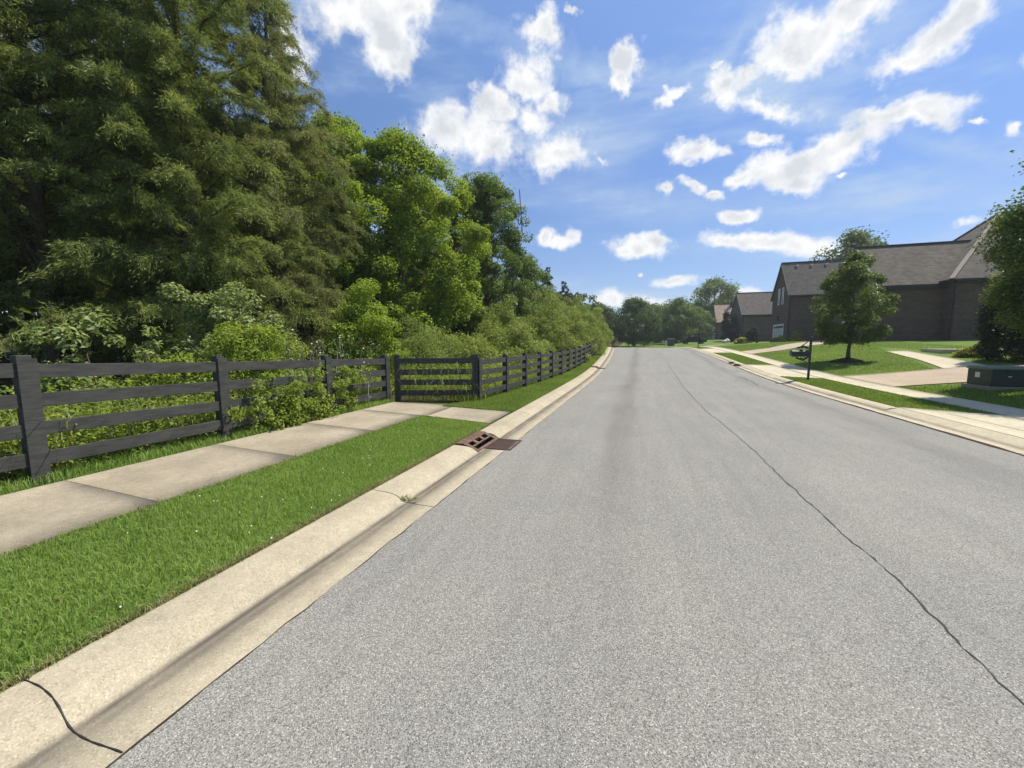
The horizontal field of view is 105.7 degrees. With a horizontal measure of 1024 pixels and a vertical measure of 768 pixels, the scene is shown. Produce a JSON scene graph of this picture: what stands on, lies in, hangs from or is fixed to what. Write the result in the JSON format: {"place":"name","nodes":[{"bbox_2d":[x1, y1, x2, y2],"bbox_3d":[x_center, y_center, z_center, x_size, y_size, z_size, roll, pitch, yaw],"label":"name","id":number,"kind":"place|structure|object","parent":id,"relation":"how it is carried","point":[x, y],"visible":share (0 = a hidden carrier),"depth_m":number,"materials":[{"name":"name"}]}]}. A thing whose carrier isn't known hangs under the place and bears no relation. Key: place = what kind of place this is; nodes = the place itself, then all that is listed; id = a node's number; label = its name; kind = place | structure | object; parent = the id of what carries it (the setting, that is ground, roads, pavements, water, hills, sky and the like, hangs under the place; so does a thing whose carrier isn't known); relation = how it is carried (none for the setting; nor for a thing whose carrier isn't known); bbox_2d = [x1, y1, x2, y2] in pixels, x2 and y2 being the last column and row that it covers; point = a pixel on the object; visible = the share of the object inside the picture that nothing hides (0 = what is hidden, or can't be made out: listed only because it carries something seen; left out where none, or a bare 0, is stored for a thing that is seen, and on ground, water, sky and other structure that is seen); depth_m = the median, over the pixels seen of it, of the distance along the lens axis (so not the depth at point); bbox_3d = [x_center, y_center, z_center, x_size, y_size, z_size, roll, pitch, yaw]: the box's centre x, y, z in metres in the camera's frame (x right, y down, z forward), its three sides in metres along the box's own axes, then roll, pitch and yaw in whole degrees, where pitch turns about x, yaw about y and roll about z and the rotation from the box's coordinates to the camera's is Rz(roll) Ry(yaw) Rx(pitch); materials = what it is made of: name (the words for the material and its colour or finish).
{"place":"outdoors","nodes":[
{"label":"outdoors","id":0,"kind":"place"},
{"bbox_2d":[0,480,158,556],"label":"sidewalk","id":1,"kind":"structure","parent":0,"point":[37,514],"depth_m":3.62,"materials":[{"name":"concrete"}]},
{"bbox_2d":[66,444,294,502],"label":"sidewalk","id":2,"kind":"structure","parent":0,"point":[170,475],"depth_m":4.65,"materials":[{"name":"concrete"}]},
{"bbox_2d":[218,423,375,456],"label":"sidewalk","id":3,"kind":"structure","parent":0,"point":[295,440],"depth_m":6.25,"materials":[{"name":"concrete"}]},
{"bbox_2d":[307,410,422,430],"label":"sidewalk","id":4,"kind":"structure","parent":0,"point":[367,420],"depth_m":7.83,"materials":[{"name":"concrete"}]},
{"bbox_2d":[362,402,450,416],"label":"sidewalk","id":5,"kind":"structure","parent":0,"point":[413,408],"depth_m":9.19,"materials":[{"name":"concrete"}]},
{"bbox_2d":[428,407,511,423],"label":"sidewalk","id":6,"kind":"structure","parent":0,"point":[478,415],"depth_m":8.60,"materials":[{"name":"concrete"}]},
{"bbox_2d":[0,324,1023,692],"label":"ground","id":7,"kind":"structure","parent":0,"point":[8,382],"depth_m":17.13,"materials":[{"name":"green plant"}]},
{"bbox_2d":[6,307,125,424],"bbox_3d":[-7.330,-0.180,6.538,1.456,2.277,1.505,2,6,18],"label":"weed clump","id":8,"kind":"object","parent":7,"relation":"on","point":[66,333],"visible":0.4,"depth_m":6.45,"materials":[{"name":"plant"}]},
{"bbox_2d":[0,1,179,291],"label":"cedar tree","id":9,"kind":"object","parent":7,"relation":"on","point":[18,183],"visible":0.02,"depth_m":14.48,"materials":[{"name":"green plant"}]},
{"bbox_2d":[0,0,292,388],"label":"cedar tree","id":10,"kind":"object","parent":7,"relation":"on","point":[26,129],"visible":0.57,"depth_m":10.57,"materials":[{"name":"green plant"}]},
{"bbox_2d":[132,325,169,407],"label":"weed clump","id":11,"kind":"object","parent":7,"relation":"on","point":[147,353],"visible":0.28,"depth_m":7.47,"materials":[{"name":"green plant"}]},
{"bbox_2d":[5,0,299,363],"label":"cedar tree","id":12,"kind":"object","parent":7,"relation":"on","point":[98,359],"visible":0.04,"depth_m":16.67,"materials":[{"name":"green plant"}]},
{"bbox_2d":[0,0,345,378],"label":"cedar tree","id":13,"kind":"object","parent":7,"relation":"on","point":[209,15],"visible":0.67,"depth_m":10.72,"materials":[{"name":"green plant"}]},
{"bbox_2d":[99,177,290,383],"bbox_3d":[-8.859,-2.631,11.056,4.254,6.478,5.810,-5,8,-40],"label":"cedar tree","id":14,"kind":"object","parent":7,"relation":"on","point":[190,261],"visible":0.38,"depth_m":10.66,"materials":[{"name":"green plant"}]},
{"bbox_2d":[0,355,390,486],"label":"wooden fence","id":15,"kind":"object","parent":7,"relation":"on","point":[28,401],"visible":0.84,"depth_m":4.95,"materials":[{"name":"black paint"}]},
{"bbox_2d":[223,362,357,433],"bbox_3d":[-4.022,0.178,7.371,0.648,1.198,2.872,2,6,18],"label":"climbing vine","id":16,"kind":"object","parent":15,"relation":"attached to","point":[297,412],"visible":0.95,"depth_m":7.09,"materials":[{"name":"green plant"}]},
{"bbox_2d":[330,365,365,412],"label":"climbing vine","id":17,"kind":"object","parent":15,"relation":"attached to","point":[353,378],"visible":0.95,"depth_m":8.52,"materials":[{"name":"green plant"}]},
{"bbox_2d":[0,398,394,495],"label":"grass","id":18,"kind":"structure","parent":7,"relation":"on","point":[104,464],"depth_m":5.08,"materials":[{"name":"green plant"}]},
{"bbox_2d":[0,417,413,559],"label":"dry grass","id":19,"kind":"structure","parent":7,"relation":"on","point":[194,489],"depth_m":4.06,"materials":[{"name":"green plant"}]},
{"bbox_2d":[0,354,435,480],"bbox_3d":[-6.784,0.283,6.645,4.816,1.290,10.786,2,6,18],"label":"undergrowth","id":20,"kind":"object","parent":7,"relation":"on","point":[160,426],"visible":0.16,"depth_m":5.57,"materials":[{"name":"green plant"}]},
{"bbox_2d":[125,321,319,421],"bbox_3d":[-5.525,-0.264,8.034,2.617,2.072,3.453,2,6,18],"label":"shrub","id":21,"kind":"object","parent":7,"relation":"on","point":[236,338],"visible":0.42,"depth_m":7.69,"materials":[{"name":"green plant"}]},
{"bbox_2d":[156,282,292,395],"bbox_3d":[-6.302,-0.820,9.080,2.505,3.012,2.551,-1,6,-11],"label":"shrub","id":22,"kind":"object","parent":7,"relation":"on","point":[211,314],"visible":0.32,"depth_m":8.47,"materials":[{"name":"green plant"}]},
{"bbox_2d":[0,415,488,688],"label":"grass","id":23,"kind":"structure","parent":7,"relation":"on","point":[105,592],"depth_m":3.10,"materials":[{"name":"green plant"}]},
{"bbox_2d":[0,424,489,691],"bbox_3d":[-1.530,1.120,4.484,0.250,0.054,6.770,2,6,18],"label":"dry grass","id":24,"kind":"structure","parent":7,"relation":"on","point":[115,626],"depth_m":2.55,"materials":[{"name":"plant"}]},
{"bbox_2d":[125,0,414,371],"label":"cedar tree","id":25,"kind":"object","parent":7,"relation":"on","point":[303,140],"visible":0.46,"depth_m":14.17,"materials":[{"name":"green plant"}]},
{"bbox_2d":[225,96,320,346],"bbox_3d":[-12.807,-8.637,22.749,7.639,15.993,9.716,0,6,1],"label":"cedar tree","id":26,"kind":"object","parent":7,"relation":"on","point":[290,198],"visible":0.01,"depth_m":21.90,"materials":[{"name":"green plant"}]},
{"bbox_2d":[210,329,375,407],"bbox_3d":[-4.657,-0.312,9.049,2.732,1.904,3.231,0,6,-2],"label":"flowering weed","id":27,"kind":"object","parent":7,"relation":"on","point":[336,353],"visible":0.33,"depth_m":9.19,"materials":[{"name":"green plant"}]},
{"bbox_2d":[0,347,613,767],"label":"kerb","id":28,"kind":"structure","parent":7,"relation":"on","point":[126,687],"depth_m":2.25,"materials":[{"name":"concrete"}]},
{"bbox_2d":[21,678,122,752],"bbox_3d":[-1.996,1.475,1.734,0.791,0.102,0.030,2,6,20],"label":"joint seal","id":29,"kind":"object","parent":28,"relation":"on","point":[69,726],"visible":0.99,"depth_m":1.72,"materials":[{"name":"black rubber"}]},
{"bbox_2d":[215,108,423,356],"bbox_3d":[-9.413,-7.275,21.096,9.586,13.644,10.543,3,7,26],"label":"broadleaf tree","id":30,"kind":"object","parent":7,"relation":"on","point":[353,134],"visible":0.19,"depth_m":18.58,"materials":[{"name":"green plant"}]},
{"bbox_2d":[0,136,710,362],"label":"wood","id":31,"kind":"object","parent":7,"relation":"on","point":[27,315],"depth_m":16.36,"materials":[{"name":"green plant"}]},
{"bbox_2d":[319,278,414,382],"bbox_3d":[-4.796,-1.586,12.762,3.036,3.748,3.333,2,6,18],"label":"shrub","id":32,"kind":"object","parent":7,"relation":"on","point":[357,306],"visible":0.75,"depth_m":12.51,"materials":[{"name":"green plant"}]},
{"bbox_2d":[287,121,492,358],"bbox_3d":[-6.018,-6.688,20.307,9.762,12.633,8.876,-5,8,-38],"label":"broadleaf tree","id":33,"kind":"object","parent":7,"relation":"on","point":[401,151],"visible":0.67,"depth_m":18.56,"materials":[{"name":"green plant"}]},
{"bbox_2d":[375,314,460,378],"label":"shrub","id":34,"kind":"object","parent":7,"relation":"on","point":[423,343],"visible":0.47,"depth_m":14.03,"materials":[{"name":"green plant"}]},
{"bbox_2d":[394,354,477,400],"bbox_3d":[-2.025,-0.108,10.442,2.201,1.379,0.176,-1,6,-5],"label":"wooden fence","id":35,"kind":"object","parent":7,"relation":"on","point":[398,380],"visible":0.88,"depth_m":10.34,"materials":[{"name":"black paint"}]},
{"bbox_2d":[388,362,486,400],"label":"reed clump","id":36,"kind":"object","parent":7,"relation":"on","point":[447,397],"visible":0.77,"depth_m":10.48,"materials":[{"name":"green plant"}]},
{"bbox_2d":[381,188,498,342],"bbox_3d":[-5.135,-7.162,26.441,9.274,12.001,8.432,3,7,27],"label":"broadleaf tree","id":37,"kind":"object","parent":7,"relation":"on","point":[449,226],"visible":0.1,"depth_m":24.38,"materials":[{"name":"green plant"}]},
{"bbox_2d":[391,326,512,377],"bbox_3d":[-2.401,-1.352,16.959,5.649,2.422,5.422,2,6,18],"label":"brush shrub","id":38,"kind":"object","parent":7,"relation":"on","point":[483,348],"visible":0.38,"depth_m":16.01,"materials":[{"name":"green plant"}]},
{"bbox_2d":[365,356,554,396],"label":"undergrowth","id":39,"kind":"object","parent":7,"relation":"on","point":[493,375],"visible":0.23,"depth_m":13.08,"materials":[{"name":"green plant"}]},
{"bbox_2d":[456,431,521,451],"bbox_3d":[-0.383,1.014,6.483,0.880,0.220,0.970,2,6,18],"label":"storm drain","id":40,"kind":"object","parent":7,"relation":"on","point":[488,441],"visible":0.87,"depth_m":6.52,"materials":[{"name":"metal"}]},
{"bbox_2d":[434,167,544,338],"bbox_3d":[-1.624,-8.193,28.103,7.386,13.344,8.708,-3,7,-28],"label":"broadleaf tree","id":41,"kind":"object","parent":7,"relation":"on","point":[483,208],"visible":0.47,"depth_m":26.28,"materials":[{"name":"green plant"}]},
{"bbox_2d":[464,320,550,373],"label":"brush shrub","id":42,"kind":"object","parent":7,"relation":"on","point":[512,337],"visible":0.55,"depth_m":18.64,"materials":[{"name":"green plant"}]},
{"bbox_2d":[469,298,555,362],"bbox_3d":[-0.641,-2.925,23.031,5.816,3.977,6.821,2,6,18],"label":"brush shrub","id":43,"kind":"object","parent":7,"relation":"on","point":[503,319],"visible":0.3,"depth_m":22.20,"materials":[{"name":"green plant"}]},
{"bbox_2d":[459,357,577,401],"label":"tall grass","id":44,"kind":"structure","parent":7,"relation":"on","point":[516,380],"depth_m":12.85,"materials":[{"name":"green plant"}]},
{"bbox_2d":[510,189,532,327],"bbox_3d":[0.652,-7.440,26.898,2.183,11.916,1.838,2,6,18],"label":"dead snag","id":45,"kind":"object","parent":7,"relation":"on","point":[522,235],"visible":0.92,"depth_m":26.83,"materials":[{"name":"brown wood"}]},
{"bbox_2d":[492,253,558,336],"bbox_3d":[1.251,-7.324,35.624,5.965,9.186,6.590,2,6,18],"label":"broadleaf tree","id":46,"kind":"object","parent":7,"relation":"on","point":[534,274],"visible":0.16,"depth_m":34.66,"materials":[{"name":"green plant"}]},
{"bbox_2d":[478,337,602,399],"bbox_3d":[5.004,-2.424,27.428,0.839,2.428,36.157,2,6,18],"label":"wooden fence","id":47,"kind":"object","parent":7,"relation":"on","point":[505,368],"visible":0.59,"depth_m":13.86,"materials":[{"name":"black paint"}]},
{"bbox_2d":[479,367,601,454],"bbox_3d":[2.590,0.088,14.958,0.377,0.321,19.015,2,6,18],"label":"gutter","id":48,"kind":"object","parent":7,"relation":"on","point":[490,451],"visible":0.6,"depth_m":6.10,"materials":[{"name":"concrete"}]},
{"bbox_2d":[541,267,559,310],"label":"conifer tree","id":49,"kind":"object","parent":7,"relation":"on","point":[547,283],"visible":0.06,"depth_m":46.16,"materials":[{"name":"green plant"}]},
{"bbox_2d":[540,284,572,340],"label":"brush shrub","id":50,"kind":"object","parent":7,"relation":"on","point":[551,286],"visible":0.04,"depth_m":40.23,"materials":[{"name":"green plant"}]},
{"bbox_2d":[523,293,591,361],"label":"brush shrub","id":51,"kind":"object","parent":7,"relation":"on","point":[544,325],"visible":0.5,"depth_m":25.34,"materials":[{"name":"green plant"}]},
{"bbox_2d":[527,292,597,355],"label":"brush shrub","id":52,"kind":"object","parent":7,"relation":"on","point":[579,328],"visible":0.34,"depth_m":29.66,"materials":[{"name":"green plant"}]},
{"bbox_2d":[558,281,576,313],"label":"conifer tree","id":53,"kind":"object","parent":7,"relation":"on","point":[563,288],"visible":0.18,"depth_m":51.45,"materials":[{"name":"green plant"}]},
{"bbox_2d":[548,291,597,349],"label":"brush shrub","id":54,"kind":"object","parent":7,"relation":"on","point":[569,302],"visible":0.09,"depth_m":37.42,"materials":[{"name":"green plant"}]},
{"bbox_2d":[546,311,607,354],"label":"brush shrub","id":55,"kind":"object","parent":7,"relation":"on","point":[587,329],"visible":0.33,"depth_m":31.73,"materials":[{"name":"green plant"}]},
{"bbox_2d":[569,303,609,343],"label":"brush shrub","id":56,"kind":"object","parent":7,"relation":"on","point":[595,319],"visible":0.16,"depth_m":45.63,"materials":[{"name":"green plant"}]},
{"bbox_2d":[579,305,602,347],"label":"brush shrub","id":57,"kind":"object","parent":7,"relation":"on","point":[589,319],"visible":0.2,"depth_m":39.64,"materials":[{"name":"green plant"}]},
{"bbox_2d":[579,304,614,346],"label":"brush shrub","id":58,"kind":"object","parent":7,"relation":"on","point":[608,332],"visible":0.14,"depth_m":48.84,"materials":[{"name":"green plant"}]},
{"bbox_2d":[593,304,622,344],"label":"roadside tree","id":59,"kind":"object","parent":7,"relation":"on","point":[606,310],"visible":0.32,"depth_m":91.10,"materials":[{"name":"green plant"}]},
{"bbox_2d":[610,296,662,346],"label":"roadside tree","id":60,"kind":"object","parent":7,"relation":"on","point":[645,314],"visible":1,"depth_m":81.62,"materials":[{"name":"green plant"}]},
{"bbox_2d":[642,305,674,343],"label":"roadside tree","id":61,"kind":"object","parent":7,"relation":"on","point":[656,337],"visible":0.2,"depth_m":102.28,"materials":[{"name":"green plant"}]},
{"bbox_2d":[656,295,701,342],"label":"roadside tree","id":62,"kind":"object","parent":7,"relation":"on","point":[679,305],"visible":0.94,"depth_m":90.01,"materials":[{"name":"green plant"}]},
{"bbox_2d":[680,337,706,343],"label":"parked car","id":63,"kind":"object","parent":7,"relation":"on","point":[685,340],"visible":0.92,"depth_m":75.48,"materials":[{"name":"paint"}]},
{"bbox_2d":[676,307,712,338],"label":"roadside tree","id":64,"kind":"object","parent":7,"relation":"on","point":[702,327],"visible":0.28,"depth_m":93.90,"materials":[{"name":"green plant"}]},
{"bbox_2d":[691,305,716,339],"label":"roadside tree","id":65,"kind":"object","parent":7,"relation":"on","point":[712,320],"visible":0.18,"depth_m":103.00,"materials":[{"name":"green plant"}]},
{"bbox_2d":[680,275,742,336],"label":"tree","id":66,"kind":"object","parent":7,"relation":"on","point":[709,288],"visible":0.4,"depth_m":114.02,"materials":[{"name":"green plant"}]},
{"bbox_2d":[710,302,732,339],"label":"brick house","id":67,"kind":"structure","parent":7,"relation":"on","point":[718,310],"depth_m":106.23,"materials":[{"name":"beige brick"}]},
{"bbox_2d":[720,309,729,340],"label":"columnar evergreen","id":68,"kind":"object","parent":7,"relation":"on","point":[724,331],"visible":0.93,"depth_m":85.82,"materials":[{"name":"green plant"}]},
{"bbox_2d":[727,314,739,341],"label":"columnar evergreen","id":69,"kind":"object","parent":7,"relation":"on","point":[733,334],"visible":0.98,"depth_m":79.79,"materials":[{"name":"green plant"}]},
{"bbox_2d":[733,337,751,343],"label":"golden shrub","id":70,"kind":"object","parent":7,"relation":"on","point":[741,340],"visible":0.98,"depth_m":63.65,"materials":[{"name":"yellow plant"}]},
{"bbox_2d":[729,291,772,341],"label":"brick house","id":71,"kind":"structure","parent":7,"relation":"on","point":[751,310],"depth_m":78.50,"materials":[{"name":"grey brick"}]},
{"bbox_2d":[745,328,759,342],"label":"dark shrub","id":72,"kind":"object","parent":7,"relation":"on","point":[749,335],"visible":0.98,"depth_m":63.74,"materials":[{"name":"green plant"}]},
{"bbox_2d":[770,335,788,341],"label":"golden shrub","id":73,"kind":"object","parent":7,"relation":"on","point":[780,338],"visible":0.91,"depth_m":53.38,"materials":[{"name":"green plant"}]},
{"bbox_2d":[746,364,823,378],"bbox_3d":[13.750,-0.663,20.052,1.425,0.341,6.800,2,6,18],"label":"apron","id":74,"kind":"object","parent":7,"relation":"on","point":[776,370],"visible":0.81,"depth_m":19.78,"materials":[{"name":"concrete"}]},
{"bbox_2d":[681,347,897,410],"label":"kerb","id":75,"kind":"structure","parent":7,"relation":"on","point":[863,403],"depth_m":12.64,"materials":[{"name":"concrete"}]},
{"bbox_2d":[789,331,804,341],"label":"golden shrub","id":76,"kind":"object","parent":7,"relation":"on","point":[795,335],"visible":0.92,"depth_m":52.85,"materials":[{"name":"green plant"}]},
{"bbox_2d":[789,336,812,380],"bbox_3d":[12.076,-0.975,16.232,0.743,2.030,0.299,2,6,18],"label":"mailbox","id":77,"kind":"object","parent":7,"relation":"on","point":[805,354],"visible":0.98,"depth_m":16.12,"materials":[{"name":"black metal"}]},
{"bbox_2d":[770,259,845,341],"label":"brick house","id":78,"kind":"structure","parent":7,"relation":"on","point":[796,287],"depth_m":54.28,"materials":[{"name":"brown"}]},
{"bbox_2d":[772,324,783,341],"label":"garage door","id":79,"kind":"structure","parent":78,"relation":"in","point":[777,329],"depth_m":57.93,"materials":[{"name":"paint"}]},
{"bbox_2d":[829,358,862,362],"bbox_3d":[18.650,-1.337,21.539,1.700,0.260,1.683,2,6,18],"label":"mulch mound","id":80,"kind":"object","parent":7,"relation":"on","point":[846,360],"visible":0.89,"depth_m":21.15,"materials":[{"name":"brown soil"}]},
{"bbox_2d":[808,224,888,260],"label":"hill tree","id":81,"kind":"object","parent":7,"relation":"on","point":[852,240],"visible":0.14,"depth_m":58.28,"materials":[{"name":"green plant"}]},
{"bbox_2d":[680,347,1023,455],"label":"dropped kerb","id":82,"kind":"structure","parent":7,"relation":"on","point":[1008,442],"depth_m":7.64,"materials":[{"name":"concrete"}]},
{"bbox_2d":[809,249,900,357],"bbox_3d":[18.761,-4.169,21.188,3.618,6.160,3.653,2,6,18],"label":"lawn tree","id":83,"kind":"object","parent":7,"relation":"on","point":[851,277],"visible":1,"depth_m":20.82,"materials":[{"name":"green plant"}]},
{"bbox_2d":[693,341,1023,414],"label":"grass","id":84,"kind":"structure","parent":7,"relation":"on","point":[891,399],"depth_m":16.76,"materials":[{"name":"green plant"}]},
{"bbox_2d":[834,211,1015,340],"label":"brick house","id":85,"kind":"structure","parent":7,"relation":"on","point":[937,286],"depth_m":32.87,"materials":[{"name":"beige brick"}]},
{"bbox_2d":[898,407,1023,438],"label":"apron","id":86,"kind":"object","parent":7,"relation":"on","point":[1014,424],"visible":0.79,"depth_m":7.96,"materials":[{"name":"concrete"}]},
{"bbox_2d":[952,346,979,357],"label":"golden shrub","id":87,"kind":"object","parent":7,"relation":"on","point":[966,352],"visible":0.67,"depth_m":19.65,"materials":[{"name":"yellow plant"}]},
{"bbox_2d":[921,349,1017,353],"bbox_3d":[26.569,-1.832,22.049,4.300,0.300,1.800,2,6,18],"label":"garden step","id":88,"kind":"object","parent":7,"relation":"on","point":[944,351],"visible":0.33,"depth_m":21.92,"materials":[{"name":"concrete"}]},
{"bbox_2d":[961,365,1023,390],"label":"utility box","id":89,"kind":"object","parent":7,"relation":"on","point":[989,378],"visible":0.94,"depth_m":11.40,"materials":[{"name":"metal"}]},
{"bbox_2d":[967,150,1023,339],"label":"shade tree","id":90,"kind":"object","parent":7,"relation":"on","point":[1008,295],"visible":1,"depth_m":11.08,"materials":[{"name":"green plant"}]},
{"bbox_2d":[970,257,1023,362],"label":"columnar evergreen","id":91,"kind":"object","parent":7,"relation":"on","point":[990,345],"visible":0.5,"depth_m":17.31,"materials":[{"name":"green plant"}]},
{"bbox_2d":[1,0,1023,315],"label":"sky","id":92,"kind":"structure","parent":0,"point":[654,150],"materials":[{"name":"blue"}]},
{"bbox_2d":[443,348,606,412],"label":"grass","id":93,"kind":"structure","parent":0,"point":[513,400],"depth_m":11.83,"materials":[{"name":"green plant"}]},
{"bbox_2d":[107,348,1023,767],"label":"road","id":94,"kind":"structure","parent":0,"point":[633,558],"depth_m":2.46,"materials":[{"name":"grey asphalt"}]},
{"bbox_2d":[106,348,614,767],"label":"gutter seam","id":95,"kind":"object","parent":94,"relation":"on","point":[261,643],"visible":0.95,"depth_m":2.02,"materials":[{"name":"grey concrete"}]},
{"bbox_2d":[653,349,1023,703],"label":"road crack","id":96,"kind":"object","parent":94,"relation":"on","point":[944,625],"visible":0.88,"depth_m":2.67,"materials":[{"name":"black asphalt"}]},
{"bbox_2d":[687,348,1023,455],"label":"kerb gap","id":97,"kind":"object","parent":94,"relation":"on","point":[892,416],"visible":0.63,"depth_m":8.41,"materials":[{"name":"beige concrete"}]},
{"bbox_2d":[741,340,858,353],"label":"driveway","id":98,"kind":"structure","parent":0,"point":[783,347],"depth_m":32.34,"materials":[{"name":"concrete"}]},
{"bbox_2d":[708,347,1023,418],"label":"sidewalk","id":99,"kind":"structure","parent":0,"point":[1001,410],"depth_m":12.30,"materials":[{"name":"concrete"}]},
{"bbox_2d":[843,365,1023,386],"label":"driveway","id":100,"kind":"structure","parent":0,"point":[932,376],"depth_m":15.01,"materials":[{"name":"concrete"}]},
{"bbox_2d":[885,351,987,367],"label":"garden path","id":101,"kind":"structure","parent":0,"point":[941,361],"depth_m":19.04,"materials":[{"name":"concrete"}]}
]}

